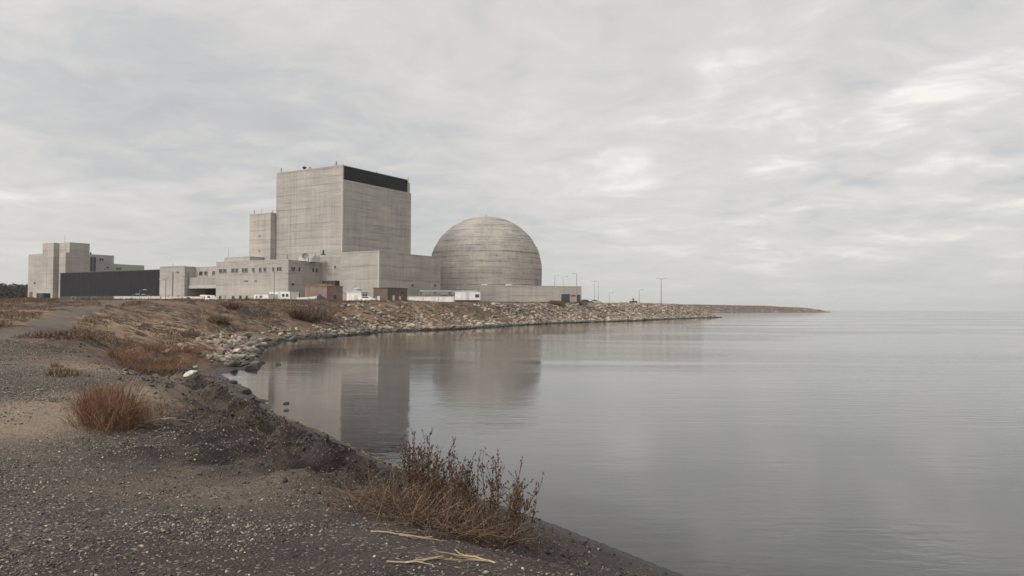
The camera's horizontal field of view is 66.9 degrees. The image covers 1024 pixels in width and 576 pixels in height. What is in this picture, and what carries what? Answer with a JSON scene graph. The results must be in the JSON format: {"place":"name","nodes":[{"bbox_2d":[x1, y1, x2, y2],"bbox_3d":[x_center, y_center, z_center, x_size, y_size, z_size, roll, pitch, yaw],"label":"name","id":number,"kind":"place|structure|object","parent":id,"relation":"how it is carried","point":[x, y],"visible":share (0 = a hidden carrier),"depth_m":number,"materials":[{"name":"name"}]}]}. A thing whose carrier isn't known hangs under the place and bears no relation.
{"place":"outdoors","nodes":[
{"label":"outdoors","id":0,"kind":"place"},
{"bbox_2d":[200,295,216,299],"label":"parked van","id":1,"kind":"object","parent":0,"point":[210,296],"visible":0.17,"depth_m":213.07,"materials":[{"name":"white paint"}]},
{"bbox_2d":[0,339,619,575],"bbox_3d":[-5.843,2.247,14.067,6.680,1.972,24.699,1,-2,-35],"label":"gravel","id":2,"kind":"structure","parent":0,"point":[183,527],"depth_m":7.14,"materials":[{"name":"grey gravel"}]},
{"bbox_2d":[0,299,827,575],"bbox_3d":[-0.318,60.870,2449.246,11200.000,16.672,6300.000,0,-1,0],"label":"ground","id":3,"kind":"structure","parent":0,"point":[654,555],"depth_m":9.29,"materials":[{"name":"soil"}]},
{"bbox_2d":[0,283,27,297],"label":"distant wood","id":4,"kind":"object","parent":3,"relation":"on","point":[14,291],"visible":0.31,"depth_m":335.38,"materials":[{"name":"plant"}]},
{"bbox_2d":[36,293,50,298],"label":"shipping container","id":5,"kind":"object","parent":3,"relation":"on","point":[43,295],"visible":0.62,"depth_m":244.69,"materials":[{"name":"blue metal"}]},
{"bbox_2d":[10,331,115,342],"bbox_3d":[-14.021,1.540,24.028,2.734,0.527,2.735,0,-1,0],"label":"dry bush","id":6,"kind":"object","parent":3,"relation":"on","point":[60,335],"visible":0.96,"depth_m":23.72,"materials":[{"name":"brown plant"}]},
{"bbox_2d":[28,242,143,298],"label":"administration building","id":7,"kind":"structure","parent":3,"relation":"on","point":[49,264],"depth_m":310.56,"materials":[{"name":"concrete"}]},
{"bbox_2d":[90,257,95,271],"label":"window","id":8,"kind":"structure","parent":7,"relation":"in","point":[92,259],"depth_m":313.41,"materials":[{"name":"grey glass"}]},
{"bbox_2d":[62,328,110,341],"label":"dry bush","id":9,"kind":"object","parent":3,"relation":"on","point":[90,332],"visible":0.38,"depth_m":34.83,"materials":[{"name":"brown plant"}]},
{"bbox_2d":[73,380,119,405],"bbox_3d":[-6.842,1.778,12.860,0.927,0.503,1.108,0,-1,0],"label":"dry bush","id":10,"kind":"object","parent":3,"relation":"on","point":[96,393],"visible":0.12,"depth_m":12.80,"materials":[{"name":"brown plant"}]},
{"bbox_2d":[60,269,159,298],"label":"black hall","id":11,"kind":"structure","parent":3,"relation":"on","point":[99,285],"depth_m":280.68,"materials":[{"name":"black metal"}]},
{"bbox_2d":[53,371,172,435],"bbox_3d":[-5.660,1.618,10.957,1.539,1.042,1.641,0,-1,0],"label":"dry bush","id":12,"kind":"object","parent":3,"relation":"on","point":[115,412],"visible":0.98,"depth_m":10.81,"materials":[{"name":"brown plant"}]},
{"bbox_2d":[97,347,162,364],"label":"dry bush","id":13,"kind":"object","parent":3,"relation":"on","point":[131,354],"visible":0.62,"depth_m":22.92,"materials":[{"name":"brown plant"}]},
{"bbox_2d":[113,296,160,298],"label":"yard wall","id":14,"kind":"structure","parent":3,"relation":"on","point":[142,297],"depth_m":218.16,"materials":[{"name":"white concrete"}]},
{"bbox_2d":[112,356,185,374],"bbox_3d":[-10.953,2.350,22.122,2.981,1.003,2.390,-1,-2,43],"label":"dry bush","id":15,"kind":"object","parent":3,"relation":"on","point":[148,366],"visible":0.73,"depth_m":22.07,"materials":[{"name":"brown plant"}]},
{"bbox_2d":[108,339,190,357],"bbox_3d":[-16.770,2.917,34.847,3.999,1.259,3.733,0,-1,0],"label":"dry bush","id":16,"kind":"object","parent":3,"relation":"on","point":[158,348],"visible":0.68,"depth_m":35.11,"materials":[{"name":"brown plant"}]},
{"bbox_2d":[125,417,185,426],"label":"fallen branch","id":17,"kind":"object","parent":3,"relation":"on","point":[160,419],"visible":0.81,"depth_m":11.36,"materials":[{"name":"brown wood"}]},
{"bbox_2d":[138,354,202,372],"bbox_3d":[-11.496,2.598,25.739,2.451,1.162,3.060,1,-2,-20],"label":"dry bush","id":18,"kind":"object","parent":3,"relation":"on","point":[176,362],"visible":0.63,"depth_m":25.49,"materials":[{"name":"brown plant"}]},
{"bbox_2d":[161,296,204,298],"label":"yard wall","id":19,"kind":"structure","parent":3,"relation":"on","point":[181,297],"depth_m":201.70,"materials":[{"name":"white concrete"}]},
{"bbox_2d":[159,266,215,296],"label":"loading block","id":20,"kind":"structure","parent":3,"relation":"on","point":[186,281],"depth_m":252.82,"materials":[{"name":"concrete"}]},
{"bbox_2d":[183,370,196,376],"bbox_3d":[-7.475,1.996,18.032,0.331,0.128,0.259,-12,13,-28],"label":"white rock","id":21,"kind":"object","parent":3,"relation":"on","point":[189,373],"visible":1,"depth_m":17.96,"materials":[{"name":"stone"}]},
{"bbox_2d":[175,327,205,338],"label":"dry bush","id":22,"kind":"object","parent":3,"relation":"on","point":[190,333],"visible":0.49,"depth_m":55.80,"materials":[{"name":"brown plant"}]},
{"bbox_2d":[159,342,228,366],"bbox_3d":[-15.593,3.125,36.871,3.371,1.278,3.358,2,-2,-40],"label":"dry bush","id":23,"kind":"object","parent":3,"relation":"on","point":[190,350],"visible":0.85,"depth_m":36.63,"materials":[{"name":"brown plant"}]},
{"bbox_2d":[205,354,214,359],"bbox_3d":[-15.003,3.441,38.471,0.468,0.335,0.413,0,-1,0],"label":"rock","id":24,"kind":"object","parent":3,"relation":"on","point":[210,356],"visible":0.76,"depth_m":38.33,"materials":[{"name":"stone"}]},
{"bbox_2d":[207,314,232,326],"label":"dry bush","id":25,"kind":"object","parent":3,"relation":"on","point":[221,319],"visible":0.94,"depth_m":70.21,"materials":[{"name":"brown plant"}]},
{"bbox_2d":[217,350,225,354],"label":"rock","id":26,"kind":"object","parent":3,"relation":"on","point":[221,352],"visible":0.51,"depth_m":43.06,"materials":[{"name":"stone"}]},
{"bbox_2d":[219,358,227,362],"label":"rock","id":27,"kind":"object","parent":3,"relation":"on","point":[223,360],"visible":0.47,"depth_m":38.98,"materials":[{"name":"stone"}]},
{"bbox_2d":[216,301,247,311],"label":"dry bush","id":28,"kind":"object","parent":3,"relation":"on","point":[238,305],"visible":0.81,"depth_m":79.05,"materials":[{"name":"brown plant"}]},
{"bbox_2d":[230,348,239,353],"bbox_3d":[-16.740,3.857,46.714,0.675,0.372,0.963,-32,-2,-41],"label":"rock","id":29,"kind":"object","parent":3,"relation":"on","point":[233,351],"visible":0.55,"depth_m":46.51,"materials":[{"name":"stone"}]},
{"bbox_2d":[228,354,247,359],"bbox_3d":[-14.991,3.867,42.291,0.840,0.522,1.234,-1,-2,36],"label":"rock","id":30,"kind":"object","parent":3,"relation":"on","point":[237,356],"visible":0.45,"depth_m":42.13,"materials":[{"name":"stone"}]},
{"bbox_2d":[234,388,251,393],"bbox_3d":[-9.062,3.447,25.836,0.797,0.238,0.431,-1,-2,31],"label":"dark rock","id":31,"kind":"object","parent":3,"relation":"on","point":[246,391],"visible":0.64,"depth_m":25.70,"materials":[{"name":"stone"}]},
{"bbox_2d":[241,363,258,368],"bbox_3d":[-12.764,3.852,37.765,0.790,0.436,1.461,1,-2,-27],"label":"dark rock","id":32,"kind":"object","parent":3,"relation":"on","point":[253,366],"visible":0.7,"depth_m":37.24,"materials":[{"name":"stone"}]},
{"bbox_2d":[244,341,255,344],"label":"rock","id":33,"kind":"object","parent":3,"relation":"on","point":[251,343],"visible":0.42,"depth_m":56.89,"materials":[{"name":"stone"}]},
{"bbox_2d":[240,347,262,353],"bbox_3d":[-16.805,4.134,49.780,1.349,0.720,1.248,0,-2,10],"label":"rock","id":34,"kind":"object","parent":3,"relation":"on","point":[253,349],"visible":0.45,"depth_m":49.60,"materials":[{"name":"stone"}]},
{"bbox_2d":[250,361,261,365],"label":"rock","id":35,"kind":"object","parent":3,"relation":"on","point":[258,363],"visible":0.4,"depth_m":39.20,"materials":[{"name":"stone"}]},
{"bbox_2d":[257,399,267,402],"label":"dark rock","id":36,"kind":"object","parent":3,"relation":"on","point":[262,400],"visible":0.53,"depth_m":24.07,"materials":[{"name":"stone"}]},
{"bbox_2d":[249,210,275,259],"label":"stair tower","id":37,"kind":"structure","parent":3,"relation":"on","point":[262,239],"depth_m":256.15,"materials":[{"name":"concrete"}]},
{"bbox_2d":[253,294,277,298],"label":"site trailer","id":38,"kind":"object","parent":3,"relation":"on","point":[265,296],"visible":0.78,"depth_m":187.20,"materials":[{"name":"white paint"}]},
{"bbox_2d":[216,248,320,299],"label":"office building","id":39,"kind":"structure","parent":3,"relation":"on","point":[243,277],"depth_m":233.55,"materials":[{"name":"concrete"}]},
{"bbox_2d":[269,291,298,299],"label":"site trailer","id":40,"kind":"object","parent":3,"relation":"on","point":[287,294],"visible":0.64,"depth_m":191.19,"materials":[{"name":"white paint"}]},
{"bbox_2d":[283,305,320,321],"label":"dry bush","id":41,"kind":"object","parent":3,"relation":"on","point":[297,313],"visible":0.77,"depth_m":86.18,"materials":[{"name":"brown plant"}]},
{"bbox_2d":[0,296,604,469],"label":"dry grass","id":42,"kind":"structure","parent":3,"relation":"on","point":[57,372],"depth_m":66.61,"materials":[{"name":"brown plant"}]},
{"bbox_2d":[296,296,316,299],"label":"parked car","id":43,"kind":"object","parent":3,"relation":"on","point":[308,298],"visible":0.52,"depth_m":175.14,"materials":[{"name":"white paint"}]},
{"bbox_2d":[287,302,342,323],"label":"dry bush","id":44,"kind":"object","parent":3,"relation":"on","point":[324,316],"visible":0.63,"depth_m":87.99,"materials":[{"name":"brown plant"}]},
{"bbox_2d":[315,296,330,300],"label":"parked car","id":45,"kind":"object","parent":3,"relation":"on","point":[321,297],"visible":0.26,"depth_m":185.22,"materials":[{"name":"paint"}]},
{"bbox_2d":[304,284,343,299],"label":"brick hut","id":46,"kind":"object","parent":3,"relation":"on","point":[329,291],"visible":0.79,"depth_m":200.37,"materials":[{"name":"brown brick"}]},
{"bbox_2d":[275,161,410,260],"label":"turbine hall","id":47,"kind":"structure","parent":3,"relation":"on","point":[333,210],"depth_m":250.11,"materials":[{"name":"concrete"}]},
{"bbox_2d":[262,402,450,487],"bbox_3d":[-4.724,3.383,18.580,0.716,0.137,14.138,1,-2,-31],"label":"washed up straw","id":48,"kind":"object","parent":3,"relation":"on","point":[335,438],"visible":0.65,"depth_m":17.39,"materials":[{"name":"brown plant"}]},
{"bbox_2d":[346,288,368,300],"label":"white kiosk","id":49,"kind":"object","parent":3,"relation":"on","point":[356,293],"visible":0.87,"depth_m":197.38,"materials":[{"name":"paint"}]},
{"bbox_2d":[358,296,377,300],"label":"parked car","id":50,"kind":"object","parent":3,"relation":"on","point":[366,298],"visible":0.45,"depth_m":185.34,"materials":[{"name":"white paint"}]},
{"bbox_2d":[79,343,666,575],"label":"clods","id":51,"kind":"object","parent":3,"relation":"on","point":[171,385],"visible":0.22,"depth_m":10.61,"materials":[{"name":"soil"}]},
{"bbox_2d":[318,250,440,299],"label":"reactor annex wing","id":52,"kind":"structure","parent":3,"relation":"on","point":[366,271],"depth_m":231.94,"materials":[{"name":"grey concrete"}]},
{"bbox_2d":[373,288,407,300],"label":"brick hut","id":53,"kind":"object","parent":3,"relation":"on","point":[386,294],"visible":0.73,"depth_m":191.81,"materials":[{"name":"brown brick"}]},
{"bbox_2d":[371,531,440,540],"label":"fallen branch","id":54,"kind":"object","parent":3,"relation":"on","point":[402,534],"visible":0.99,"depth_m":6.05,"materials":[{"name":"beige wood"}]},
{"bbox_2d":[9,300,829,366],"bbox_3d":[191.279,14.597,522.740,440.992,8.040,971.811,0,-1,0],"label":"riprap","id":55,"kind":"object","parent":3,"relation":"on","point":[632,311],"visible":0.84,"depth_m":146.76,"materials":[{"name":"stone"}]},
{"bbox_2d":[229,359,237,365],"bbox_3d":[-13.662,3.734,37.948,0.550,0.349,0.624,-36,-9,35],"label":"rock","id":56,"kind":"object","parent":55,"relation":"on","point":[234,362],"visible":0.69,"depth_m":37.77,"materials":[{"name":"stone"}]},
{"bbox_2d":[238,332,251,337],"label":"rock","id":57,"kind":"object","parent":55,"relation":"on","point":[248,334],"visible":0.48,"depth_m":67.29,"materials":[{"name":"stone"}]},
{"bbox_2d":[386,555,458,564],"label":"fallen branch","id":58,"kind":"object","parent":3,"relation":"on","point":[419,560],"visible":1,"depth_m":5.11,"materials":[{"name":"beige wood"}]},
{"bbox_2d":[407,296,454,301],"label":"yard wall","id":59,"kind":"structure","parent":3,"relation":"on","point":[436,298],"depth_m":168.62,"materials":[{"name":"white concrete"}]},
{"bbox_2d":[300,426,584,562],"bbox_3d":[-0.800,2.088,7.598,2.709,1.330,2.496,1,-2,-32],"label":"dead weed clump","id":60,"kind":"object","parent":3,"relation":"on","point":[431,509],"visible":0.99,"depth_m":7.46,"materials":[{"name":"brown plant"}]},
{"bbox_2d":[419,290,476,295],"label":"pipe gallery","id":61,"kind":"object","parent":3,"relation":"on","point":[438,292],"visible":0.56,"depth_m":184.93,"materials":[{"name":"grey metal"}]},
{"bbox_2d":[432,549,495,563],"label":"fallen branch","id":62,"kind":"object","parent":3,"relation":"on","point":[473,557],"visible":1,"depth_m":5.36,"materials":[{"name":"beige wood"}]},
{"bbox_2d":[455,292,480,301],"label":"site trailer","id":63,"kind":"object","parent":3,"relation":"on","point":[467,296],"visible":0.98,"depth_m":165.14,"materials":[{"name":"white paint"}]},
{"bbox_2d":[432,215,541,301],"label":"containment dome","id":64,"kind":"structure","parent":3,"relation":"on","point":[474,251],"depth_m":276.23,"materials":[{"name":"concrete"}]},
{"bbox_2d":[474,284,581,302],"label":"annex","id":65,"kind":"object","parent":3,"relation":"on","point":[506,293],"visible":0.64,"depth_m":265.82,"materials":[{"name":"concrete"}]},
{"bbox_2d":[561,293,569,302],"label":"doorway","id":66,"kind":"structure","parent":65,"relation":"in","point":[566,297],"depth_m":268.67,"materials":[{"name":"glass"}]},
{"bbox_2d":[547,299,566,306],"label":"dry bush","id":67,"kind":"object","parent":3,"relation":"on","point":[558,302],"visible":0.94,"depth_m":174.36,"materials":[{"name":"brown plant"}]},
{"bbox_2d":[569,301,586,304],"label":"dry bush","id":68,"kind":"object","parent":3,"relation":"on","point":[583,303],"visible":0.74,"depth_m":185.94,"materials":[{"name":"brown plant"}]},
{"bbox_2d":[0,0,1023,310],"label":"sky","id":69,"kind":"structure","parent":0,"point":[813,154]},
{"bbox_2d":[222,310,1023,575],"bbox_3d":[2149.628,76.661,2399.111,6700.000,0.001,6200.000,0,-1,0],"label":"water","id":70,"kind":"structure","parent":0,"point":[858,443],"depth_m":21.17,"materials":[{"name":"grey liquid"}]},
{"bbox_2d":[224,380,237,383],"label":"dark rock","id":71,"kind":"object","parent":70,"relation":"in","point":[232,381],"visible":0.57,"depth_m":29.61,"materials":[{"name":"stone"}]}
]}

